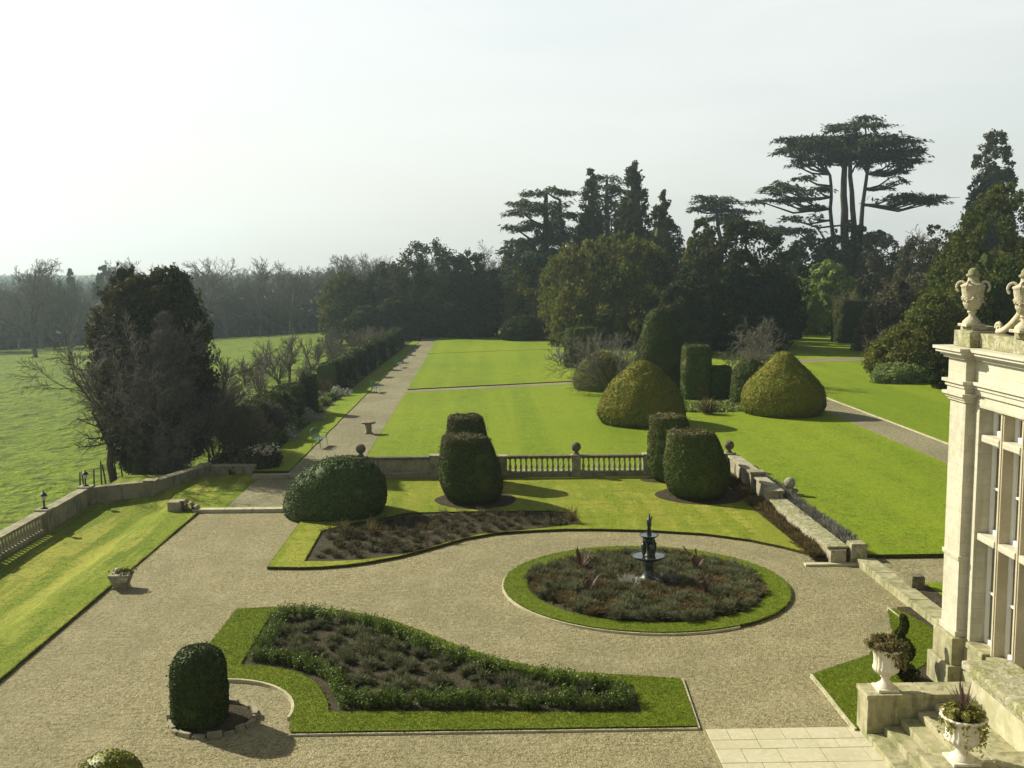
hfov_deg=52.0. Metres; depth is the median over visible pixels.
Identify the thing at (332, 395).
border shrub
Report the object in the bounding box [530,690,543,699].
lavender clump
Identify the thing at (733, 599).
round bed lavender
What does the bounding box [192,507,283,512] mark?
garden step
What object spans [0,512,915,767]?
gravel court
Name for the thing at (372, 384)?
garden bench
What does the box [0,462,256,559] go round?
terrace wall
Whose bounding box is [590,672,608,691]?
box plant
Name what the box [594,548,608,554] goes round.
dried perennial
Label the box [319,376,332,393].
border twigs
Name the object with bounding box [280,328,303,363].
orchard tree
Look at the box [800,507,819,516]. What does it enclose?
lavender bush
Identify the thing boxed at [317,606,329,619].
box plant
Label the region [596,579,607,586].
dried perennial
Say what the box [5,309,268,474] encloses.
purple twig tree
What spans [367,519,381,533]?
tall dry grass
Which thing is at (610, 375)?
clipped yew
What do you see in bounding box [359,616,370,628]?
box plant
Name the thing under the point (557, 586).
round bed lavender
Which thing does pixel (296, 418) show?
border shrub
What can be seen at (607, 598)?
dried perennial
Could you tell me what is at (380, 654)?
lavender clump
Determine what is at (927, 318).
amber shrub
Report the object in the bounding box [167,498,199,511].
scroll stone
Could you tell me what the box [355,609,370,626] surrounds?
box plant
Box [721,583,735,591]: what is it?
round bed lavender
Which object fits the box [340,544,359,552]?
rose bed tuft
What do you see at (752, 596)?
dried perennial
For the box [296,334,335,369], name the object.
orchard tree
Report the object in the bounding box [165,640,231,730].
clipped cylinder
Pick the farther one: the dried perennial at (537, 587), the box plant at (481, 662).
the dried perennial at (537, 587)
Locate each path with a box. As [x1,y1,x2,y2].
[228,478,292,506]
[289,339,572,472]
[735,358,948,463]
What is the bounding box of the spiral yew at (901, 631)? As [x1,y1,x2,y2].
[892,613,920,682]
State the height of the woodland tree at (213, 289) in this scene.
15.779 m
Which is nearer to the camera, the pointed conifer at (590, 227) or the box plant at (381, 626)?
the box plant at (381, 626)
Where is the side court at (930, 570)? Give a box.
[877,558,943,582]
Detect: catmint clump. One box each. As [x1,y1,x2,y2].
[729,481,742,489]
[730,477,741,482]
[740,489,758,497]
[740,493,759,504]
[749,500,772,510]
[751,500,766,508]
[752,496,764,504]
[758,508,777,516]
[760,505,774,511]
[763,511,782,519]
[767,513,785,522]
[771,517,786,524]
[774,521,791,527]
[777,523,792,531]
[782,524,801,533]
[788,531,805,539]
[790,531,810,544]
[795,537,817,547]
[798,545,825,556]
[800,540,819,551]
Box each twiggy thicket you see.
[823,286,870,329]
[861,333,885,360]
[862,303,915,351]
[870,266,931,336]
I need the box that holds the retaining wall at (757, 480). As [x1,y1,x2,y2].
[728,455,847,561]
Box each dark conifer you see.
[497,237,536,325]
[521,216,576,278]
[601,209,617,251]
[652,222,684,266]
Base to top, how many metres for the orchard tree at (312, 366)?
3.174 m
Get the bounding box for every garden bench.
[310,427,327,447]
[370,380,379,391]
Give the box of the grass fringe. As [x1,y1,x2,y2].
[0,475,798,678]
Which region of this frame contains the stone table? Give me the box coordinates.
[361,421,375,433]
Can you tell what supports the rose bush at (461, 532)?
on the soil bed
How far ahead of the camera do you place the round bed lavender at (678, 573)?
33.44 m
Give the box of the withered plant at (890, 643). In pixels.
[862,629,910,672]
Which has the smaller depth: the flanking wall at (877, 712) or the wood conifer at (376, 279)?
the flanking wall at (877, 712)
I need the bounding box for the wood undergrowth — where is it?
[0,284,374,349]
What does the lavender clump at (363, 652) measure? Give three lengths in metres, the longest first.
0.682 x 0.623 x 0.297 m
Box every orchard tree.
[217,358,241,398]
[217,374,251,413]
[220,379,265,399]
[233,359,251,386]
[239,368,285,401]
[245,360,271,391]
[249,342,277,379]
[252,337,289,369]
[258,354,289,384]
[276,338,301,381]
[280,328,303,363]
[291,358,312,381]
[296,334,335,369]
[297,357,320,376]
[304,336,326,364]
[323,339,346,357]
[326,343,349,359]
[345,335,358,350]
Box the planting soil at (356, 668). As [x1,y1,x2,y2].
[241,613,640,712]
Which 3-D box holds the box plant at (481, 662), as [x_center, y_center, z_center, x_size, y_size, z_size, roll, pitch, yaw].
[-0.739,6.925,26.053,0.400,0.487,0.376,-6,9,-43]
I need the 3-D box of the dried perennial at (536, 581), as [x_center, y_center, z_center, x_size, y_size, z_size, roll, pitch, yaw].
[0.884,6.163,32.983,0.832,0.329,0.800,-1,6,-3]
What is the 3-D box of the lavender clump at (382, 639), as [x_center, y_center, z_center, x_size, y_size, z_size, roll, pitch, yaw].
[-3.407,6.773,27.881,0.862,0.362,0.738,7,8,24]
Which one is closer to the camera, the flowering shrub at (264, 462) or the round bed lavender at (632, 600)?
the round bed lavender at (632, 600)
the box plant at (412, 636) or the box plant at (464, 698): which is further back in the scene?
the box plant at (412, 636)
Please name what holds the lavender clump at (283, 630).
on the planting soil at (356, 668)
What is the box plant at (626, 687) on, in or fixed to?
on the planting soil at (356, 668)
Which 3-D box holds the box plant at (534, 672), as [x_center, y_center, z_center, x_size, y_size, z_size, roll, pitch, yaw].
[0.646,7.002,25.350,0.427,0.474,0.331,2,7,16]
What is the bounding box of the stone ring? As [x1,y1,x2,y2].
[166,698,257,738]
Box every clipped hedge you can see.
[228,373,318,443]
[316,327,404,390]
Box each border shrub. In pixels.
[257,438,275,448]
[267,423,290,441]
[280,423,299,432]
[290,412,309,425]
[318,399,323,410]
[319,393,332,405]
[325,388,340,399]
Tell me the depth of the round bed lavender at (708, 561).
34.80 m
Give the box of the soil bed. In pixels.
[305,477,828,561]
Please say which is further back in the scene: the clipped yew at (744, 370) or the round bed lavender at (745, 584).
the clipped yew at (744, 370)
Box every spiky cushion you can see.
[614,573,647,585]
[652,570,682,583]
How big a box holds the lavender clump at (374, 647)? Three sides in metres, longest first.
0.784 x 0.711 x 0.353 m
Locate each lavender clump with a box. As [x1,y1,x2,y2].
[266,642,283,655]
[268,635,285,647]
[275,621,297,635]
[280,623,300,632]
[280,645,299,656]
[285,630,298,637]
[285,637,302,647]
[289,631,311,642]
[291,641,317,653]
[294,616,301,620]
[297,621,312,632]
[301,620,314,627]
[304,616,329,627]
[307,639,317,646]
[308,633,318,639]
[316,646,326,652]
[321,633,340,643]
[321,650,331,656]
[323,623,332,629]
[324,654,342,665]
[325,640,338,649]
[330,613,352,626]
[331,631,345,642]
[332,659,349,669]
[333,623,352,634]
[334,628,348,634]
[334,646,357,660]
[335,645,351,652]
[339,640,354,648]
[340,649,358,662]
[344,673,357,685]
[345,622,363,636]
[347,670,370,685]
[353,641,371,650]
[354,630,372,639]
[355,654,381,669]
[356,633,377,645]
[356,685,373,692]
[358,646,375,656]
[359,668,374,676]
[361,663,370,669]
[362,675,378,684]
[363,626,378,635]
[363,641,381,652]
[374,633,395,646]
[374,649,388,658]
[375,661,386,667]
[375,682,398,690]
[380,674,394,681]
[382,637,406,652]
[382,685,401,695]
[383,652,405,662]
[383,671,394,676]
[384,654,405,668]
[389,676,407,689]
[393,666,407,674]
[394,651,406,661]
[395,673,416,684]
[397,657,423,671]
[399,639,410,647]
[400,648,408,653]
[400,675,424,689]
[409,645,427,657]
[416,681,440,693]
[423,658,439,664]
[424,669,446,681]
[425,672,451,686]
[427,663,437,669]
[435,652,457,663]
[436,660,454,670]
[444,678,455,686]
[457,663,475,676]
[462,659,481,673]
[467,673,478,681]
[469,679,492,691]
[471,668,494,681]
[493,671,518,687]
[495,671,517,685]
[502,683,514,691]
[509,683,537,701]
[512,676,532,688]
[526,678,551,692]
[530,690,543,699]
[542,684,564,701]
[571,686,580,693]
[575,679,599,694]
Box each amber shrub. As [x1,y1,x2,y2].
[861,320,934,373]
[890,289,965,351]
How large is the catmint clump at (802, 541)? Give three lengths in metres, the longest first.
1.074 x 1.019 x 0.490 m
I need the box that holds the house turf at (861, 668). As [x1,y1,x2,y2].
[813,609,932,729]
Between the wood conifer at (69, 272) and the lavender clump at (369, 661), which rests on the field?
the wood conifer at (69, 272)
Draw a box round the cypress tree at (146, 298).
[82,262,221,474]
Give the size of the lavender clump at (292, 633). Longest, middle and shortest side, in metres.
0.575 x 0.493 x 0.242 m
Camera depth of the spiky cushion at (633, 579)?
32.72 m
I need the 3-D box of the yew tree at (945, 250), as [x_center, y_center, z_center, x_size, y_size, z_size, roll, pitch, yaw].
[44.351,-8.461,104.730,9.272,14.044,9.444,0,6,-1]
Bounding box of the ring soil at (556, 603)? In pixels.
[528,564,764,622]
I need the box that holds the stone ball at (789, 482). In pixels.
[784,477,798,493]
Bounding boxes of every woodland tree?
[0,271,53,349]
[0,278,15,295]
[0,283,23,297]
[0,284,8,324]
[4,280,17,294]
[6,258,68,348]
[19,269,64,348]
[20,297,63,348]
[45,282,92,346]
[50,274,93,347]
[65,281,91,301]
[95,263,125,297]
[104,259,137,288]
[122,257,148,277]
[181,257,222,322]
[189,259,239,317]
[193,274,226,294]
[224,269,246,286]
[228,274,258,336]
[232,257,282,335]
[238,268,276,290]
[243,279,271,324]
[253,272,317,334]
[256,266,319,334]
[269,272,312,333]
[272,261,286,286]
[275,278,307,333]
[280,266,321,291]
[304,265,336,314]
[310,261,366,291]
[322,254,355,285]
[326,255,366,287]
[327,251,373,284]
[355,257,380,276]
[370,255,392,280]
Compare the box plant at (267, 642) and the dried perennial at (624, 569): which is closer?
the box plant at (267, 642)
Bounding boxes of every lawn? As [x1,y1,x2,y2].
[0,474,256,681]
[252,341,418,473]
[267,476,806,569]
[368,331,949,561]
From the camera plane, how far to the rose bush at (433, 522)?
40.22 m
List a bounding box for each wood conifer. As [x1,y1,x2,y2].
[64,268,76,305]
[91,265,111,302]
[372,264,385,290]
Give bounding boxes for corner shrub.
[213,443,255,474]
[255,447,283,466]
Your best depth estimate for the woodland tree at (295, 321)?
206.89 m
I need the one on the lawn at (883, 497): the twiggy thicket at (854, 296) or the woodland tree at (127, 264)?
the twiggy thicket at (854, 296)
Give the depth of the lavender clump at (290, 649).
27.07 m
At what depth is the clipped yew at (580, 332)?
100.38 m
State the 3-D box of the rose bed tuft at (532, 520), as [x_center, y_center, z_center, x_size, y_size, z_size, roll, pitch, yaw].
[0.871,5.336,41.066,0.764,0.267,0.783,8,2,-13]
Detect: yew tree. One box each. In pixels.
[316,270,372,337]
[338,304,391,343]
[356,261,411,308]
[376,293,431,340]
[381,237,466,336]
[428,286,494,337]
[438,247,504,335]
[498,314,549,340]
[500,259,551,337]
[534,230,677,347]
[653,279,717,353]
[673,215,814,351]
[676,217,717,281]
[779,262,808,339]
[912,229,981,328]
[924,351,948,388]
[926,178,1023,334]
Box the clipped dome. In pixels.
[281,454,388,522]
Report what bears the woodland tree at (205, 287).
on the field
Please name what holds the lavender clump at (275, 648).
on the planting soil at (356, 668)
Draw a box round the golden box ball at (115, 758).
[78,745,143,767]
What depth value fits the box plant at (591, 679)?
24.82 m
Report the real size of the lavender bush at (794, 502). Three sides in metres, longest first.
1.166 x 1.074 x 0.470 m
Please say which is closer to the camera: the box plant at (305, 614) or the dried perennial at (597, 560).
the box plant at (305, 614)
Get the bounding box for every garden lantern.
[39,491,47,508]
[81,470,88,486]
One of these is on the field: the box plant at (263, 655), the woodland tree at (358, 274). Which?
the woodland tree at (358, 274)
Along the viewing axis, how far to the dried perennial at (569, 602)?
30.78 m
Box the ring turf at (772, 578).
[504,546,790,632]
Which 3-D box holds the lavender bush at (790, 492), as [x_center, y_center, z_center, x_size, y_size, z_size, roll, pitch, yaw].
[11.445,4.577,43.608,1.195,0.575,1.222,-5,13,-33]
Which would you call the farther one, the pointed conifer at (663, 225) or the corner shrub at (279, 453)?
the pointed conifer at (663, 225)
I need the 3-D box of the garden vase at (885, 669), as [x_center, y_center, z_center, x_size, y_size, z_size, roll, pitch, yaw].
[7.979,6.058,22.401,0.717,0.934,0.717,0,6,-1]
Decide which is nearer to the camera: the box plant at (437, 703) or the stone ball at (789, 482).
the box plant at (437, 703)
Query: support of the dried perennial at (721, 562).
on the ring soil at (556, 603)
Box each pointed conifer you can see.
[565,167,607,281]
[604,160,654,274]
[642,189,680,283]
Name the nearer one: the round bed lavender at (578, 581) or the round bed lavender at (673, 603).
the round bed lavender at (673, 603)
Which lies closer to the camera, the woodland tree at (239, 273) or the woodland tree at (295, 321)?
the woodland tree at (295, 321)
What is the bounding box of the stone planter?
[107,566,136,589]
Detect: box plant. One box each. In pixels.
[244,644,259,658]
[248,647,259,661]
[252,632,265,648]
[252,639,264,655]
[253,644,271,661]
[256,633,270,647]
[258,625,276,635]
[265,650,278,663]
[266,609,277,622]
[269,648,280,663]
[272,611,286,621]
[273,603,289,618]
[279,648,290,664]
[285,651,295,666]
[289,603,299,616]
[291,653,303,669]
[295,602,308,617]
[296,651,309,666]
[296,654,309,668]
[302,607,310,619]
[303,660,314,673]
[304,602,319,618]
[306,652,321,669]
[306,652,323,672]
[313,603,326,617]
[313,658,326,673]
[316,667,323,677]
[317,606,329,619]
[321,602,334,619]
[321,664,333,679]
[322,663,337,683]
[327,613,336,621]
[327,666,345,678]
[328,667,344,682]
[329,667,345,680]
[329,678,347,698]
[330,670,343,689]
[332,678,345,692]
[334,692,348,708]
[335,606,347,616]
[341,686,357,704]
[344,606,354,619]
[345,679,355,698]
[348,613,357,625]
[348,690,360,706]
[353,693,367,708]
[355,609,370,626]
[355,687,371,704]
[355,693,371,709]
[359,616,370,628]
[360,612,378,627]
[367,688,383,707]
[368,686,383,702]
[373,613,383,630]
[373,617,387,633]
[374,618,388,634]
[377,686,395,708]
[382,625,390,636]
[386,620,393,631]
[386,688,398,705]
[389,626,398,637]
[390,687,404,707]
[391,624,405,639]
[395,625,406,641]
[398,695,411,709]
[400,690,415,705]
[402,629,415,641]
[405,627,421,646]
[409,635,419,648]
[411,631,425,649]
[411,682,425,705]
[417,689,432,705]
[421,631,430,646]
[422,690,439,707]
[423,635,432,650]
[426,692,445,709]
[427,637,440,650]
[427,641,438,653]
[430,639,441,656]
[436,687,452,708]
[437,640,448,654]
[439,682,455,704]
[444,643,460,661]
[448,694,460,709]
[450,645,464,660]
[451,650,461,664]
[452,682,467,704]
[455,644,469,663]
[455,687,473,707]
[462,681,476,705]
[465,654,475,663]
[466,695,475,706]
[469,651,484,663]
[470,653,484,664]
[473,687,488,708]
[477,652,489,671]
[481,651,494,670]
[482,687,499,706]
[488,656,500,672]
[489,659,503,673]
[492,690,506,706]
[498,655,512,672]
[499,687,511,706]
[505,661,520,675]
[509,688,525,706]
[513,687,529,710]
[516,662,528,676]
[517,664,532,679]
[524,672,536,682]
[524,689,536,705]
[526,692,540,709]
[531,665,545,682]
[531,692,542,705]
[538,668,551,683]
[539,663,551,678]
[541,689,558,706]
[548,662,565,687]
[550,666,561,682]
[552,691,561,706]
[554,669,569,686]
[556,688,570,708]
[560,665,576,685]
[562,683,575,705]
[565,693,577,709]
[567,669,584,685]
[573,692,588,710]
[581,686,594,706]
[582,669,594,682]
[582,675,599,685]
[585,694,598,710]
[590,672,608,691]
[592,693,605,709]
[597,672,610,689]
[598,691,614,708]
[605,676,616,690]
[606,685,621,704]
[607,693,623,708]
[609,680,625,688]
[611,688,632,705]
[613,682,631,701]
[618,687,636,708]
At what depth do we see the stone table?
61.80 m
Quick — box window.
[966,398,1023,668]
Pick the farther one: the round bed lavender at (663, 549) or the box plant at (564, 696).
the round bed lavender at (663, 549)
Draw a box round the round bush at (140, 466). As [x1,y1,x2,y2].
[130,456,159,474]
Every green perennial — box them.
[526,565,543,572]
[545,586,558,594]
[545,591,559,600]
[546,563,560,569]
[601,582,621,590]
[654,570,662,576]
[660,578,676,585]
[707,568,727,578]
[710,601,736,613]
[732,599,750,610]
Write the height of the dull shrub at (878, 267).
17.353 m
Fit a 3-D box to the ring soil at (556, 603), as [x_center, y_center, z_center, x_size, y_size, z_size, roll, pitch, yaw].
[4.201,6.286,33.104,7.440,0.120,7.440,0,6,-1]
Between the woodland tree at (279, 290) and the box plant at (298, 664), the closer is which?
the box plant at (298, 664)
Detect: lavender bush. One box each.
[777,482,795,488]
[783,488,799,496]
[783,493,798,499]
[789,496,808,505]
[796,502,816,510]
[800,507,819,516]
[804,510,823,519]
[811,513,835,520]
[811,519,843,526]
[820,522,850,531]
[829,528,857,539]
[834,535,857,548]
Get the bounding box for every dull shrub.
[785,234,825,275]
[813,220,882,295]
[844,229,912,315]
[850,278,924,350]
[868,361,929,383]
[892,224,974,303]
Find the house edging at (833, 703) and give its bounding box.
[810,607,898,730]
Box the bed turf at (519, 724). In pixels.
[210,607,696,733]
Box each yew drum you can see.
[437,430,503,504]
[444,412,487,434]
[646,411,691,482]
[661,426,731,500]
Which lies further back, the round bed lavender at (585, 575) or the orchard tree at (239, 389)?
the orchard tree at (239, 389)
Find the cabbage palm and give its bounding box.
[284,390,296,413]
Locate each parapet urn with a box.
[955,268,990,326]
[1006,269,1023,332]
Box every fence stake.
[93,469,94,484]
[100,460,101,483]
[102,464,106,483]
[112,456,117,479]
[127,452,129,474]
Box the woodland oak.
[0,258,62,357]
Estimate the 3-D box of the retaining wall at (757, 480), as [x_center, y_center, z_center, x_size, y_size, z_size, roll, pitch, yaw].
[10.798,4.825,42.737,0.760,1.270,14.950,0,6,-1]
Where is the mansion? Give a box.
[926,312,1023,681]
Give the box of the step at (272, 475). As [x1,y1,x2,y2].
[252,473,297,478]
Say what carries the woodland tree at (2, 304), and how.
on the field
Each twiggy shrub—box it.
[187,398,259,458]
[191,380,278,462]
[222,402,278,448]
[264,397,296,433]
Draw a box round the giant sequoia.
[960,128,1023,263]
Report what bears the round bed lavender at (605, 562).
on the ring soil at (556, 603)
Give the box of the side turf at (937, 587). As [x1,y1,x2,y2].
[925,582,942,594]
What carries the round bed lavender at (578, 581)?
on the ring soil at (556, 603)
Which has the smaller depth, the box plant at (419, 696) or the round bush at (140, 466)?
the box plant at (419, 696)
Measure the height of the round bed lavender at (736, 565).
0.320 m
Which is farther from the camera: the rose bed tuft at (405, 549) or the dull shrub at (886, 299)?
the dull shrub at (886, 299)
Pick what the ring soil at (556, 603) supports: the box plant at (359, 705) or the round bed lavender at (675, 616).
the round bed lavender at (675, 616)
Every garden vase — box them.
[870,647,902,692]
[939,708,987,767]
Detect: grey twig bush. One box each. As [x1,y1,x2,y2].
[542,327,638,394]
[543,344,563,364]
[712,316,790,366]
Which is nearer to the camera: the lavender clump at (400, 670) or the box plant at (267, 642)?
the lavender clump at (400, 670)
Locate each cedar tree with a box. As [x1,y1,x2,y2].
[481,185,590,328]
[575,173,629,248]
[684,194,794,241]
[740,114,958,257]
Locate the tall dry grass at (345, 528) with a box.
[335,516,352,534]
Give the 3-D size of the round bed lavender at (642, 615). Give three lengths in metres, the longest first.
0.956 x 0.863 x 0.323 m
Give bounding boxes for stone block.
[846,540,866,561]
[907,573,924,588]
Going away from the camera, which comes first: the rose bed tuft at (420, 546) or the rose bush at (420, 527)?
the rose bed tuft at (420, 546)
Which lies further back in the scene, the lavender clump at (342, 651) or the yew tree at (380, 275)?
the yew tree at (380, 275)
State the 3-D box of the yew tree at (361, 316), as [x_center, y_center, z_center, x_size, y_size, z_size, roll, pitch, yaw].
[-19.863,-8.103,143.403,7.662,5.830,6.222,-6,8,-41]
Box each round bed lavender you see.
[519,569,544,580]
[528,561,550,568]
[530,586,547,596]
[537,565,556,574]
[537,579,556,587]
[546,557,565,565]
[550,580,571,590]
[555,567,571,577]
[558,560,572,568]
[559,578,584,591]
[561,553,576,561]
[567,567,582,576]
[568,576,585,585]
[569,594,584,600]
[571,601,588,610]
[572,571,595,579]
[579,589,596,597]
[579,595,600,607]
[580,549,596,554]
[581,589,606,600]
[582,563,596,569]
[584,553,601,562]
[586,582,604,588]
[588,564,605,574]
[593,588,611,597]
[596,571,610,579]
[598,556,618,565]
[603,562,622,571]
[603,606,626,619]
[604,602,622,608]
[605,569,620,578]
[605,588,619,597]
[611,599,637,608]
[612,577,631,589]
[614,594,626,600]
[615,589,634,597]
[616,547,632,555]
[616,559,636,570]
[617,594,644,606]
[621,609,637,618]
[624,546,640,553]
[625,556,640,563]
[625,584,645,591]
[627,588,655,598]
[630,566,642,572]
[632,560,643,566]
[632,602,646,609]
[632,606,658,620]
[637,568,643,574]
[642,604,660,611]
[647,605,673,618]
[650,595,670,603]
[652,584,671,592]
[655,564,670,571]
[656,546,669,553]
[656,603,672,612]
[659,556,678,566]
[659,564,677,574]
[659,597,682,608]
[664,594,683,602]
[664,610,681,619]
[668,589,692,600]
[669,547,682,554]
[669,555,683,561]
[674,571,685,577]
[678,553,691,562]
[678,607,705,620]
[680,578,693,584]
[682,585,697,593]
[683,572,697,580]
[685,563,700,569]
[685,570,699,576]
[691,591,711,603]
[694,606,716,618]
[695,580,714,585]
[700,563,721,574]
[701,599,718,609]
[702,558,719,565]
[705,589,728,599]
[707,555,723,560]
[707,586,728,595]
[715,588,732,596]
[717,571,737,581]
[718,565,732,573]
[721,556,742,566]
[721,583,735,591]
[721,598,736,607]
[722,579,739,587]
[724,595,742,601]
[727,567,741,572]
[730,563,744,569]
[730,572,750,579]
[735,567,757,575]
[737,564,758,572]
[737,580,757,590]
[743,596,755,605]
[745,587,761,596]
[748,573,762,582]
[750,582,768,588]
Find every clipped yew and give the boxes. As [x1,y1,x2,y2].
[562,325,596,367]
[572,351,625,391]
[595,360,685,428]
[632,307,680,390]
[679,342,712,399]
[710,365,731,399]
[729,357,763,404]
[740,351,827,417]
[830,298,873,343]
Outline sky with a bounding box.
[0,0,1023,275]
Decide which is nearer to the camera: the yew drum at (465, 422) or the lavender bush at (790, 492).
the lavender bush at (790, 492)
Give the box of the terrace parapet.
[962,660,1023,750]
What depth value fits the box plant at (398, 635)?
28.04 m
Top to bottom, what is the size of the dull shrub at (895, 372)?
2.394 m
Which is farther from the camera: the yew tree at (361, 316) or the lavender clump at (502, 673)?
the yew tree at (361, 316)
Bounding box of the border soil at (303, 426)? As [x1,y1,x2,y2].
[207,340,413,463]
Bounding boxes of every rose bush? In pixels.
[318,523,332,535]
[335,520,353,532]
[340,541,364,553]
[342,545,367,558]
[344,525,359,535]
[347,531,368,538]
[366,524,380,536]
[379,530,394,541]
[381,537,395,553]
[386,524,412,535]
[395,512,414,521]
[404,530,424,539]
[411,528,430,539]
[415,521,428,533]
[425,518,436,529]
[442,526,455,541]
[456,507,467,518]
[458,525,467,535]
[476,506,483,514]
[481,510,493,522]
[490,516,504,527]
[511,508,526,523]
[535,515,549,527]
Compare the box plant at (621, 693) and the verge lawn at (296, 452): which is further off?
the verge lawn at (296, 452)
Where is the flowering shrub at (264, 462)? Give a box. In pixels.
[247,443,282,469]
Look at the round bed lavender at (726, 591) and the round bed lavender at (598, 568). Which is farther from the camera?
the round bed lavender at (598, 568)
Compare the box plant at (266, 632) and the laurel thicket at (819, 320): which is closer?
the box plant at (266, 632)
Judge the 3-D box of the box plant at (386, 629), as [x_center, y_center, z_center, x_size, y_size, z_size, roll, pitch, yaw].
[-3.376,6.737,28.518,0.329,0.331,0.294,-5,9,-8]
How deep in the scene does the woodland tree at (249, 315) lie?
199.23 m
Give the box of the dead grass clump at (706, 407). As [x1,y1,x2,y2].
[695,398,720,414]
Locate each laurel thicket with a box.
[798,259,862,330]
[799,290,832,334]
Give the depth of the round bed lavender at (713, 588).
31.64 m
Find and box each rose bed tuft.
[312,554,325,558]
[319,547,332,552]
[325,535,335,538]
[332,539,343,544]
[332,553,344,557]
[333,540,349,547]
[337,532,355,540]
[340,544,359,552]
[352,528,365,534]
[353,541,364,547]
[358,524,368,530]
[363,545,380,551]
[366,538,381,544]
[375,539,392,546]
[376,520,387,527]
[376,546,393,551]
[388,534,403,543]
[391,520,403,525]
[394,544,413,551]
[414,533,429,538]
[414,543,426,548]
[424,515,437,520]
[429,539,442,543]
[436,517,448,522]
[440,523,455,528]
[449,520,462,525]
[467,512,480,516]
[489,508,503,514]
[489,519,501,523]
[505,520,515,525]
[512,524,527,529]
[525,517,539,523]
[540,518,557,524]
[551,519,569,525]
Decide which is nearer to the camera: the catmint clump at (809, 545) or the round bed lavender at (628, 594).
the round bed lavender at (628, 594)
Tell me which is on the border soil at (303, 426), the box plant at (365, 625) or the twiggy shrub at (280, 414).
the twiggy shrub at (280, 414)
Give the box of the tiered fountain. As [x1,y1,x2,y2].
[632,514,665,580]
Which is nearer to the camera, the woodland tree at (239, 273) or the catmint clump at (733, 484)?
the catmint clump at (733, 484)
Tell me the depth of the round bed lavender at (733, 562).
34.71 m
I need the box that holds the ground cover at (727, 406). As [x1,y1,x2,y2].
[684,399,742,411]
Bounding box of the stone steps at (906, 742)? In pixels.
[867,703,1016,767]
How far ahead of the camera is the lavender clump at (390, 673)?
25.68 m
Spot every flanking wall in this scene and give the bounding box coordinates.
[856,682,970,737]
[918,751,1023,767]
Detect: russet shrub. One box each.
[317,325,348,354]
[331,324,373,350]
[348,324,384,347]
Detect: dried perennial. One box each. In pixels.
[526,582,539,588]
[528,585,547,591]
[529,575,548,583]
[536,571,557,580]
[550,572,567,581]
[554,593,573,603]
[558,588,579,597]
[559,557,570,561]
[563,596,582,607]
[581,605,603,615]
[583,601,601,608]
[590,556,602,563]
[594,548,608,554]
[595,594,614,601]
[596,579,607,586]
[596,599,607,606]
[600,606,613,613]
[606,598,621,604]
[609,573,629,581]
[610,548,623,554]
[614,563,632,572]
[641,580,657,588]
[641,591,658,598]
[652,590,663,597]
[659,582,671,589]
[667,585,680,591]
[669,605,686,612]
[670,587,689,593]
[673,582,694,589]
[680,582,696,589]
[687,587,706,595]
[692,601,707,610]
[694,573,710,581]
[698,571,716,577]
[708,575,722,582]
[708,594,725,603]
[714,577,731,583]
[716,558,731,564]
[726,590,746,598]
[732,588,744,593]
[736,577,757,584]
[741,593,762,601]
[748,586,768,593]
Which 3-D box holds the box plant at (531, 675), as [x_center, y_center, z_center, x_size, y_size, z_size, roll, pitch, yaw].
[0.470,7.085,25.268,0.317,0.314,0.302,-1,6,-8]
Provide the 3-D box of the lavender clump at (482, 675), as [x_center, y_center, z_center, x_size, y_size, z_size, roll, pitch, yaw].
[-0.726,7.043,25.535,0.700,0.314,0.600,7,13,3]
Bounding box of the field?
[0,275,499,543]
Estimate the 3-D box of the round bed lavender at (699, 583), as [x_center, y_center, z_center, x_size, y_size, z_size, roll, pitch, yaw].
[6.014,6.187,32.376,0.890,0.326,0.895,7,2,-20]
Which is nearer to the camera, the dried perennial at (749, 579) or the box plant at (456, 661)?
the box plant at (456, 661)
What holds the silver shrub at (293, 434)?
on the border soil at (303, 426)
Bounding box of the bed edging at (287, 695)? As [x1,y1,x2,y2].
[228,577,740,736]
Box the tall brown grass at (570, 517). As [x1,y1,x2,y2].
[562,505,580,522]
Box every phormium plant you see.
[573,570,599,591]
[574,546,591,566]
[682,546,702,566]
[688,572,723,592]
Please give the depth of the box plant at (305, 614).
29.97 m
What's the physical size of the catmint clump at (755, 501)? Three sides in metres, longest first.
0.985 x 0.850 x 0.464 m
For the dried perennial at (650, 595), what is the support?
on the ring soil at (556, 603)
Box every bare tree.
[61,337,178,482]
[473,241,505,281]
[900,224,940,262]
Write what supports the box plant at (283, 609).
on the planting soil at (356, 668)
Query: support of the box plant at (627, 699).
on the planting soil at (356, 668)
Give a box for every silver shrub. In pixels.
[279,422,303,440]
[301,407,327,421]
[331,385,353,396]
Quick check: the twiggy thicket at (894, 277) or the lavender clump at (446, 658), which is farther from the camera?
the twiggy thicket at (894, 277)
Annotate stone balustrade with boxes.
[356,440,735,477]
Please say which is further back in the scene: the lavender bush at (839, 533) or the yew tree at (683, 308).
the yew tree at (683, 308)
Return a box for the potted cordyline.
[936,679,989,757]
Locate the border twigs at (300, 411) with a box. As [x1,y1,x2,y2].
[297,396,309,416]
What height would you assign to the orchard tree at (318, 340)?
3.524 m
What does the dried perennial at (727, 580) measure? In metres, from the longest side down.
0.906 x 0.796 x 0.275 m
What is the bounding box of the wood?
[0,269,502,298]
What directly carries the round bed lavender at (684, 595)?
on the ring soil at (556, 603)
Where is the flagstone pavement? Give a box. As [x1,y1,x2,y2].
[703,727,888,767]
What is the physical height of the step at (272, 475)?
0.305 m

